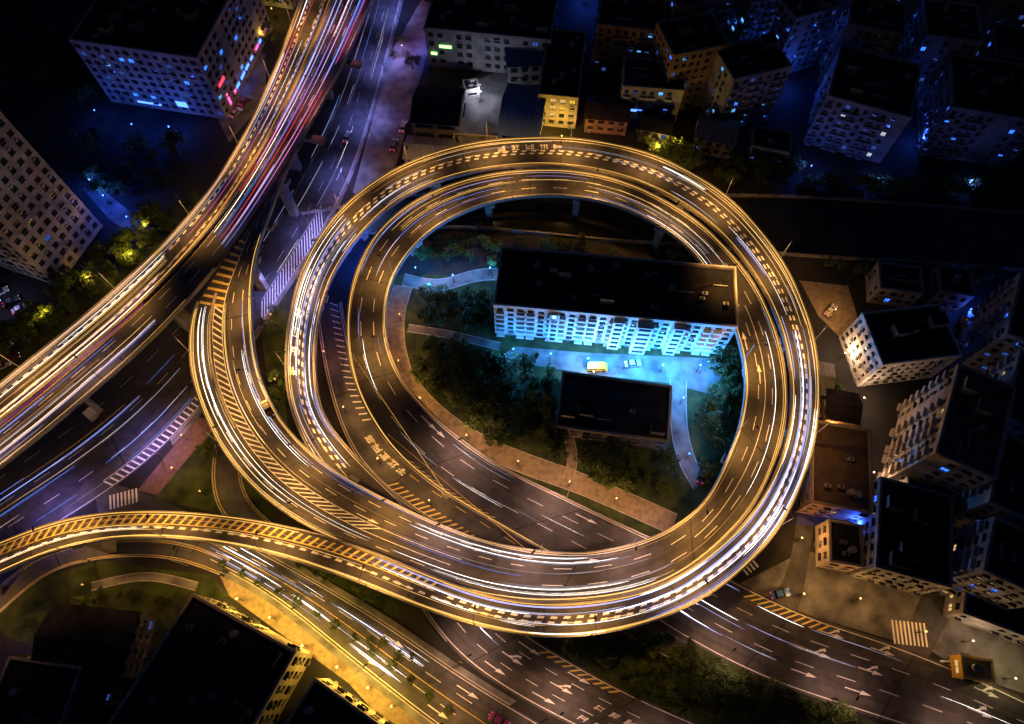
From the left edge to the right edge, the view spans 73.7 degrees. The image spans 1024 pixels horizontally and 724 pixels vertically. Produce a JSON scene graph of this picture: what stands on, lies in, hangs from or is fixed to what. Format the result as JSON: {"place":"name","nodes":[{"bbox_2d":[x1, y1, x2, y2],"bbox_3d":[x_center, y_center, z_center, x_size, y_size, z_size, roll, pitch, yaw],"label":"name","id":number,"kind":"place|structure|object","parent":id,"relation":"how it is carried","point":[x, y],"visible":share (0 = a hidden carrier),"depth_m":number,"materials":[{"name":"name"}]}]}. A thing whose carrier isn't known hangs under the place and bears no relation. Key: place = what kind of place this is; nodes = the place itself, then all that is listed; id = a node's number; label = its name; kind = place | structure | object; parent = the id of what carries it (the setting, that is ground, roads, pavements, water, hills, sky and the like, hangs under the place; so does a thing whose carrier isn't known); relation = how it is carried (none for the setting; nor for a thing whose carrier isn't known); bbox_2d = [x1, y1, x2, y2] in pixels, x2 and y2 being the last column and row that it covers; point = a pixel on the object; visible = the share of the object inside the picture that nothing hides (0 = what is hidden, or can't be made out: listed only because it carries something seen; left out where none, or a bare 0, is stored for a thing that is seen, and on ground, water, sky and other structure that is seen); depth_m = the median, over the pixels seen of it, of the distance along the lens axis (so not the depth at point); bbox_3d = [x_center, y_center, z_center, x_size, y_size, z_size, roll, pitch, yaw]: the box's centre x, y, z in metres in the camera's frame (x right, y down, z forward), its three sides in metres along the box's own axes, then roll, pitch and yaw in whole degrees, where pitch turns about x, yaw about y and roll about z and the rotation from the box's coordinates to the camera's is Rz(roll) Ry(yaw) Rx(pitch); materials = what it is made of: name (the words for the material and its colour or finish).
{"place":"outdoors","nodes":[
{"label":"outdoors","id":0,"kind":"place"},
{"bbox_2d":[0,183,200,380],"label":"lawn","id":1,"kind":"structure","parent":0,"point":[189,198],"depth_m":190.84,"materials":[{"name":"green plant"}]},
{"bbox_2d":[0,197,177,360],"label":"tree grove","id":2,"kind":"object","parent":1,"relation":"on","point":[116,248],"visible":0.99,"depth_m":189.01,"materials":[{"name":"green plant"}]},
{"bbox_2d":[0,561,228,649],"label":"lawn","id":3,"kind":"structure","parent":0,"point":[57,586],"depth_m":157.02,"materials":[{"name":"green plant"}]},
{"bbox_2d":[91,572,198,590],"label":"footpath","id":4,"kind":"structure","parent":3,"relation":"on","point":[155,577],"depth_m":158.40,"materials":[{"name":"concrete"}]},
{"bbox_2d":[0,539,228,612],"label":"service road","id":5,"kind":"structure","parent":0,"point":[14,586],"depth_m":160.41,"materials":[{"name":"asphalt"}]},
{"bbox_2d":[138,417,211,494],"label":"pavement","id":6,"kind":"structure","parent":0,"point":[181,451],"depth_m":170.90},
{"bbox_2d":[0,0,402,540],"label":"street","id":7,"kind":"structure","parent":0,"point":[143,385],"depth_m":180.34,"materials":[{"name":"asphalt"}]},
{"bbox_2d":[0,0,1023,723],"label":"road markings","id":8,"kind":"object","parent":7,"relation":"on","point":[744,338],"visible":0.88,"depth_m":156.64,"materials":[{"name":"white paint"}]},
{"bbox_2d":[155,433,274,520],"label":"lawn","id":9,"kind":"structure","parent":0,"point":[188,481],"depth_m":167.58,"materials":[{"name":"green plant"}]},
{"bbox_2d":[217,52,265,140],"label":"pavement","id":10,"kind":"structure","parent":0,"point":[254,87],"depth_m":222.16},
{"bbox_2d":[212,444,271,522],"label":"slip road","id":11,"kind":"structure","parent":0,"point":[230,495],"depth_m":167.22,"materials":[{"name":"asphalt"}]},
{"bbox_2d":[261,294,305,445],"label":"lawn","id":12,"kind":"structure","parent":0,"point":[273,342],"depth_m":183.17,"materials":[{"name":"green plant"}]},
{"bbox_2d":[95,485,539,723],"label":"street","id":13,"kind":"structure","parent":0,"point":[482,706],"depth_m":153.10,"materials":[{"name":"asphalt"}]},
{"bbox_2d":[220,576,420,723],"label":"pavement","id":14,"kind":"structure","parent":0,"point":[375,699],"depth_m":152.26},
{"bbox_2d":[294,561,402,617],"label":"lawn","id":15,"kind":"structure","parent":0,"point":[385,604],"depth_m":157.11,"materials":[{"name":"green plant"}]},
{"bbox_2d":[353,0,429,193],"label":"pavement","id":16,"kind":"structure","parent":0,"point":[399,85],"depth_m":221.05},
{"bbox_2d":[319,302,696,658],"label":"street","id":17,"kind":"structure","parent":0,"point":[358,429],"depth_m":170.31,"materials":[{"name":"asphalt"}]},
{"bbox_2d":[0,0,1023,723],"bbox_3d":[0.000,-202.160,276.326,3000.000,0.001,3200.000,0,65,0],"label":"ground","id":18,"kind":"structure","parent":0,"point":[40,116],"depth_m":208.13,"materials":[{"name":"soil"}]},
{"bbox_2d":[0,654,92,723],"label":"facade","id":19,"kind":"structure","parent":18,"relation":"on","point":[73,697],"depth_m":141.54,"materials":[{"name":"concrete"}]},
{"bbox_2d":[0,111,102,284],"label":"apartment building","id":20,"kind":"structure","parent":18,"relation":"on","point":[49,221],"depth_m":179.34,"materials":[{"name":"concrete"}]},
{"bbox_2d":[0,119,96,275],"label":"windows","id":21,"kind":"structure","parent":20,"relation":"in","point":[19,161],"depth_m":178.49,"materials":[{"name":"black glass"}]},
{"bbox_2d":[57,126,187,195],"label":"tree grove","id":22,"kind":"object","parent":18,"relation":"on","point":[96,180],"visible":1,"depth_m":207.26,"materials":[{"name":"green plant"}]},
{"bbox_2d":[68,0,271,119],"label":"apartment building","id":23,"kind":"structure","parent":18,"relation":"on","point":[197,57],"depth_m":206.12,"materials":[{"name":"concrete"}]},
{"bbox_2d":[77,0,269,114],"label":"windows","id":24,"kind":"structure","parent":23,"relation":"in","point":[232,44],"depth_m":210.52,"materials":[{"name":"blue glass"}]},
{"bbox_2d":[0,0,387,469],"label":"elevated highway","id":25,"kind":"structure","parent":18,"relation":"on","point":[158,309],"depth_m":175.56,"materials":[{"name":"asphalt"}]},
{"bbox_2d":[0,0,333,423],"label":"median barrier","id":26,"kind":"object","parent":25,"relation":"on","point":[112,328],"visible":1,"depth_m":173.83,"materials":[{"name":"concrete"}]},
{"bbox_2d":[107,593,313,723],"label":"warehouse","id":27,"kind":"structure","parent":18,"relation":"on","point":[211,661],"depth_m":138.44,"materials":[{"name":"concrete"}]},
{"bbox_2d":[217,559,453,715],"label":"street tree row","id":28,"kind":"object","parent":18,"relation":"on","point":[334,627],"visible":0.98,"depth_m":152.13,"materials":[{"name":"green plant"}]},
{"bbox_2d":[284,678,394,723],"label":"warehouse","id":29,"kind":"structure","parent":18,"relation":"on","point":[325,701],"depth_m":137.52,"materials":[{"name":"concrete"}]},
{"bbox_2d":[0,136,819,723],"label":"spiral ramp deck","id":30,"kind":"structure","parent":18,"relation":"on","point":[474,640],"depth_m":152.55,"materials":[{"name":"concrete"}]},
{"bbox_2d":[402,135,455,162],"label":"workshop shed","id":31,"kind":"structure","parent":18,"relation":"on","point":[418,146],"depth_m":205.14,"materials":[{"name":"metal"}]},
{"bbox_2d":[409,85,466,138],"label":"workshop shed","id":32,"kind":"structure","parent":18,"relation":"on","point":[436,111],"depth_m":207.34,"materials":[{"name":"metal"}]},
{"bbox_2d":[413,232,502,267],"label":"tree grove","id":33,"kind":"object","parent":18,"relation":"on","point":[450,246],"visible":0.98,"depth_m":193.99,"materials":[{"name":"green plant"}]},
{"bbox_2d":[458,73,506,134],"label":"construction yard","id":34,"kind":"structure","parent":18,"relation":"on","point":[478,111],"depth_m":220.32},
{"bbox_2d":[423,0,558,72],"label":"facade","id":35,"kind":"structure","parent":18,"relation":"on","point":[477,42],"depth_m":218.56,"materials":[{"name":"concrete"}]},
{"bbox_2d":[497,83,544,138],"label":"warehouse shed","id":36,"kind":"structure","parent":18,"relation":"on","point":[522,110],"depth_m":207.67,"materials":[{"name":"metal"}]},
{"bbox_2d":[538,28,587,128],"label":"apartment block","id":37,"kind":"structure","parent":18,"relation":"on","point":[561,83],"depth_m":211.45,"materials":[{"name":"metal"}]},
{"bbox_2d":[583,112,627,135],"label":"facade","id":38,"kind":"structure","parent":18,"relation":"on","point":[616,128],"depth_m":213.00,"materials":[{"name":"brown concrete"}]},
{"bbox_2d":[584,94,630,122],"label":"roof","id":39,"kind":"structure","parent":38,"relation":"on","point":[607,108],"depth_m":210.33,"materials":[{"name":"ceramic"}]},
{"bbox_2d":[189,139,1023,723],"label":"spiral ring deck","id":40,"kind":"structure","parent":18,"relation":"on","point":[749,629],"depth_m":155.82,"materials":[{"name":"concrete"}]},
{"bbox_2d":[0,0,1006,722],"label":"vehicle light trails","id":41,"kind":"object","parent":40,"relation":"on","point":[738,532],"visible":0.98,"depth_m":159.39,"materials":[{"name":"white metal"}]},
{"bbox_2d":[590,0,666,77],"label":"apartment block","id":42,"kind":"structure","parent":18,"relation":"on","point":[625,28],"depth_m":213.76,"materials":[{"name":"brown concrete"}]},
{"bbox_2d":[617,56,685,120],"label":"apartment block","id":43,"kind":"structure","parent":18,"relation":"on","point":[642,86],"depth_m":210.15,"materials":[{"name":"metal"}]},
{"bbox_2d":[636,129,705,169],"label":"tree grove","id":44,"kind":"object","parent":18,"relation":"on","point":[681,148],"visible":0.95,"depth_m":207.39,"materials":[{"name":"green plant"}]},
{"bbox_2d":[649,11,730,109],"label":"apartment block","id":45,"kind":"structure","parent":18,"relation":"on","point":[687,48],"depth_m":204.09,"materials":[{"name":"brown concrete"}]},
{"bbox_2d":[659,0,733,30],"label":"apartment block","id":46,"kind":"structure","parent":18,"relation":"on","point":[721,9],"depth_m":207.45,"materials":[{"name":"brown concrete"}]},
{"bbox_2d":[693,118,732,158],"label":"facade","id":47,"kind":"structure","parent":18,"relation":"on","point":[721,149],"depth_m":208.85,"materials":[{"name":"concrete"}]},
{"bbox_2d":[694,113,739,146],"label":"roof","id":48,"kind":"structure","parent":47,"relation":"on","point":[714,129],"depth_m":206.70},
{"bbox_2d":[700,33,792,127],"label":"apartment block","id":49,"kind":"structure","parent":18,"relation":"on","point":[746,82],"depth_m":203.35,"materials":[{"name":"concrete"}]},
{"bbox_2d":[687,136,806,185],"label":"tree grove","id":50,"kind":"object","parent":18,"relation":"on","point":[769,166],"visible":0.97,"depth_m":205.29,"materials":[{"name":"green plant"}]},
{"bbox_2d":[724,0,787,42],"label":"apartment block","id":51,"kind":"structure","parent":18,"relation":"on","point":[749,19],"depth_m":212.80,"materials":[{"name":"concrete"}]},
{"bbox_2d":[769,0,840,72],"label":"apartment block","id":52,"kind":"structure","parent":18,"relation":"on","point":[800,29],"depth_m":211.46,"materials":[{"name":"concrete"}]},
{"bbox_2d":[795,420,872,522],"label":"brick tenement","id":53,"kind":"structure","parent":18,"relation":"on","point":[837,482],"depth_m":160.44,"materials":[{"name":"brown brick"}]},
{"bbox_2d":[819,398,855,425],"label":"facade","id":54,"kind":"structure","parent":18,"relation":"on","point":[824,413],"depth_m":170.91,"materials":[{"name":"brown concrete"}]},
{"bbox_2d":[826,388,862,424],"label":"roof","id":55,"kind":"structure","parent":54,"relation":"on","point":[844,406],"depth_m":168.94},
{"bbox_2d":[814,518,864,571],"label":"facade","id":56,"kind":"structure","parent":18,"relation":"on","point":[824,538],"depth_m":156.13,"materials":[{"name":"concrete"}]},
{"bbox_2d":[803,43,921,162],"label":"apartment block","id":57,"kind":"structure","parent":18,"relation":"on","point":[863,105],"depth_m":201.60,"materials":[{"name":"concrete"}]},
{"bbox_2d":[817,0,907,84],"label":"apartment block","id":58,"kind":"structure","parent":18,"relation":"on","point":[878,26],"depth_m":207.01,"materials":[{"name":"grey concrete"}]},
{"bbox_2d":[865,261,923,307],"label":"facade","id":59,"kind":"structure","parent":18,"relation":"on","point":[873,281],"depth_m":185.83,"materials":[{"name":"concrete"}]},
{"bbox_2d":[847,476,953,595],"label":"apartment block","id":60,"kind":"structure","parent":18,"relation":"on","point":[908,537],"depth_m":150.14,"materials":[{"name":"concrete"}]},
{"bbox_2d":[839,304,962,386],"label":"apartment block","id":61,"kind":"structure","parent":18,"relation":"on","point":[898,344],"depth_m":171.14,"materials":[{"name":"concrete"}]},
{"bbox_2d":[803,169,1023,199],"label":"tree grove","id":62,"kind":"object","parent":18,"relation":"on","point":[903,187],"visible":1,"depth_m":202.67,"materials":[{"name":"green plant"}]},
{"bbox_2d":[824,255,1005,282],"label":"tree grove","id":63,"kind":"object","parent":18,"relation":"on","point":[990,272],"visible":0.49,"depth_m":190.73,"materials":[{"name":"green plant"}]},
{"bbox_2d":[892,0,983,98],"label":"apartment block","id":64,"kind":"structure","parent":18,"relation":"on","point":[938,32],"depth_m":206.62,"materials":[{"name":"concrete"}]},
{"bbox_2d":[876,364,1016,496],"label":"facade","id":65,"kind":"structure","parent":18,"relation":"on","point":[922,463],"depth_m":154.58,"materials":[{"name":"concrete"}]},
{"bbox_2d":[922,264,974,312],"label":"facade","id":66,"kind":"structure","parent":18,"relation":"on","point":[931,295],"depth_m":184.37,"materials":[{"name":"grey concrete"}]},
{"bbox_2d":[916,52,1023,169],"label":"apartment block","id":67,"kind":"structure","parent":18,"relation":"on","point":[970,108],"depth_m":201.47,"materials":[{"name":"concrete"}]},
{"bbox_2d":[949,652,995,682],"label":"market kiosk","id":68,"kind":"object","parent":18,"relation":"on","point":[965,667],"visible":1,"depth_m":147.21,"materials":[{"name":"metal"}]},
{"bbox_2d":[936,516,1023,610],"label":"apartment block","id":69,"kind":"structure","parent":18,"relation":"on","point":[988,560],"depth_m":141.44,"materials":[{"name":"concrete"}]},
{"bbox_2d":[943,591,1023,645],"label":"facade","id":70,"kind":"structure","parent":18,"relation":"on","point":[987,626],"depth_m":150.40,"materials":[{"name":"concrete"}]},
{"bbox_2d":[948,272,1023,372],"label":"apartment block","id":71,"kind":"structure","parent":18,"relation":"on","point":[992,332],"depth_m":169.12,"materials":[{"name":"concrete"}]},
{"bbox_2d":[953,433,1023,529],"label":"apartment block","id":72,"kind":"structure","parent":18,"relation":"on","point":[1002,496],"depth_m":146.69,"materials":[{"name":"concrete"}]},
{"bbox_2d":[963,0,1023,33],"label":"apartment block","id":73,"kind":"structure","parent":18,"relation":"on","point":[1011,12],"depth_m":209.67,"materials":[{"name":"brown concrete"}]},
{"bbox_2d":[974,22,1023,63],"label":"apartment block","id":74,"kind":"structure","parent":18,"relation":"on","point":[1003,41],"depth_m":207.96,"materials":[{"name":"brown tile"}]},
{"bbox_2d":[983,350,1023,439],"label":"apartment block","id":75,"kind":"structure","parent":18,"relation":"on","point":[1010,370],"depth_m":155.89,"materials":[{"name":"concrete"}]},
{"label":"walls","id":76,"kind":"object","parent":18,"relation":"on","visible":0},
{"bbox_2d":[496,250,734,324],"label":"roof","id":77,"kind":"structure","parent":76,"relation":"on","point":[669,291],"depth_m":174.23,"materials":[{"name":"concrete"}]},
{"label":"walls","id":78,"kind":"object","parent":18,"relation":"on","visible":0},
{"bbox_2d":[558,374,668,439],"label":"roof","id":79,"kind":"structure","parent":78,"relation":"on","point":[615,406],"depth_m":170.33,"materials":[{"name":"metal"}]},
{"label":"walls","id":80,"kind":"object","parent":18,"relation":"on","visible":0},
{"bbox_2d":[427,0,554,37],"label":"roof","id":81,"kind":"structure","parent":80,"relation":"on","point":[532,18],"depth_m":217.62,"materials":[{"name":"concrete"}]},
{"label":"walls","id":82,"kind":"object","parent":18,"relation":"on","visible":0},
{"bbox_2d":[69,673,111,708],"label":"roof","id":83,"kind":"structure","parent":82,"relation":"on","point":[94,691],"depth_m":141.33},
{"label":"walls","id":84,"kind":"object","parent":18,"relation":"on","visible":0},
{"bbox_2d":[939,369,1010,474],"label":"roof","id":85,"kind":"structure","parent":84,"relation":"on","point":[974,423],"depth_m":148.90,"materials":[{"name":"concrete"}]},
{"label":"walls","id":86,"kind":"object","parent":18,"relation":"on","visible":0},
{"bbox_2d":[831,523,860,563],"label":"roof","id":87,"kind":"structure","parent":86,"relation":"on","point":[845,543],"depth_m":155.00,"materials":[{"name":"concrete"}]},
{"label":"walls","id":88,"kind":"object","parent":18,"relation":"on","visible":0},
{"bbox_2d":[966,594,1023,632],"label":"roof","id":89,"kind":"structure","parent":88,"relation":"on","point":[1012,618],"depth_m":148.77,"materials":[{"name":"metal"}]},
{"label":"walls","id":90,"kind":"object","parent":18,"relation":"on","visible":0},
{"bbox_2d":[30,602,140,680],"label":"roof","id":91,"kind":"structure","parent":90,"relation":"on","point":[93,641],"depth_m":142.46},
{"bbox_2d":[73,604,157,678],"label":"facade","id":92,"kind":"structure","parent":90,"relation":"attached to","point":[143,630],"depth_m":148.72,"materials":[{"name":"concrete"}]},
{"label":"walls","id":93,"kind":"object","parent":18,"relation":"on","visible":0},
{"bbox_2d":[0,660,75,723],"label":"roof","id":94,"kind":"structure","parent":93,"relation":"on","point":[27,696],"depth_m":140.11,"materials":[{"name":"concrete"}]},
{"bbox_2d":[388,275,742,535],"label":"park lawn","id":95,"kind":"structure","parent":0,"point":[682,505],"depth_m":176.45,"materials":[{"name":"green plant"}]},
{"bbox_2d":[402,268,497,290],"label":"footpath","id":96,"kind":"structure","parent":95,"relation":"on","point":[460,279],"depth_m":192.89,"materials":[{"name":"concrete"}]},
{"bbox_2d":[416,283,493,328],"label":"tree grove","id":97,"kind":"object","parent":95,"relation":"on","point":[477,313],"visible":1,"depth_m":183.48,"materials":[{"name":"green plant"}]},
{"bbox_2d":[408,332,569,464],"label":"tree grove","id":98,"kind":"object","parent":95,"relation":"on","point":[437,379],"visible":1,"depth_m":174.11,"materials":[{"name":"green plant"}]},
{"bbox_2d":[386,284,676,530],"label":"footpath","id":99,"kind":"structure","parent":95,"relation":"on","point":[628,504],"depth_m":170.56,"materials":[{"name":"concrete"}]},
{"bbox_2d":[555,370,671,449],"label":"facade","id":100,"kind":"structure","parent":95,"relation":"on","point":[640,441],"depth_m":169.81,"materials":[{"name":"concrete"}]},
{"bbox_2d":[492,246,738,355],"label":"facade","id":101,"kind":"structure","parent":95,"relation":"on","point":[676,334],"depth_m":176.09,"materials":[{"name":"concrete"}]},
{"bbox_2d":[573,437,690,498],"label":"tree grove","id":102,"kind":"object","parent":95,"relation":"on","point":[637,484],"visible":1,"depth_m":166.03,"materials":[{"name":"green plant"}]},
{"bbox_2d":[670,379,708,488],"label":"footpath","id":103,"kind":"structure","parent":95,"relation":"on","point":[681,441],"depth_m":173.56,"materials":[{"name":"concrete"}]},
{"bbox_2d":[693,336,743,478],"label":"tree grove","id":104,"kind":"object","parent":95,"relation":"on","point":[730,391],"visible":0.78,"depth_m":172.44,"materials":[{"name":"green plant"}]},
{"bbox_2d":[501,346,731,393],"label":"courtyard","id":105,"kind":"structure","parent":0,"point":[685,369],"depth_m":181.61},
{"bbox_2d":[301,191,1023,271],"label":"canal","id":106,"kind":"structure","parent":0,"point":[843,228],"depth_m":200.73,"materials":[{"name":"liquid"}]},
{"bbox_2d":[554,632,877,723],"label":"lawn","id":107,"kind":"structure","parent":0,"point":[612,675],"depth_m":149.62,"materials":[{"name":"green plant"}]},
{"bbox_2d":[561,623,857,723],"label":"tree grove","id":108,"kind":"object","parent":107,"relation":"on","point":[796,710],"visible":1,"depth_m":146.30,"materials":[{"name":"green plant"}]},
{"bbox_2d":[774,514,813,609],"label":"side street","id":109,"kind":"structure","parent":0,"point":[793,581],"depth_m":159.93,"materials":[{"name":"asphalt"}]},
{"bbox_2d":[800,280,856,336],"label":"pavement","id":110,"kind":"structure","parent":0,"point":[823,297],"depth_m":189.75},
{"bbox_2d":[741,551,921,639],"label":"plaza","id":111,"kind":"structure","parent":0,"point":[830,595],"depth_m":156.74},
{"bbox_2d":[896,592,947,656],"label":"side street","id":112,"kind":"structure","parent":0,"point":[928,611],"depth_m":154.55,"materials":[{"name":"asphalt"}]},
{"bbox_2d":[932,618,1023,692],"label":"plaza","id":113,"kind":"structure","parent":0,"point":[1007,656],"depth_m":152.18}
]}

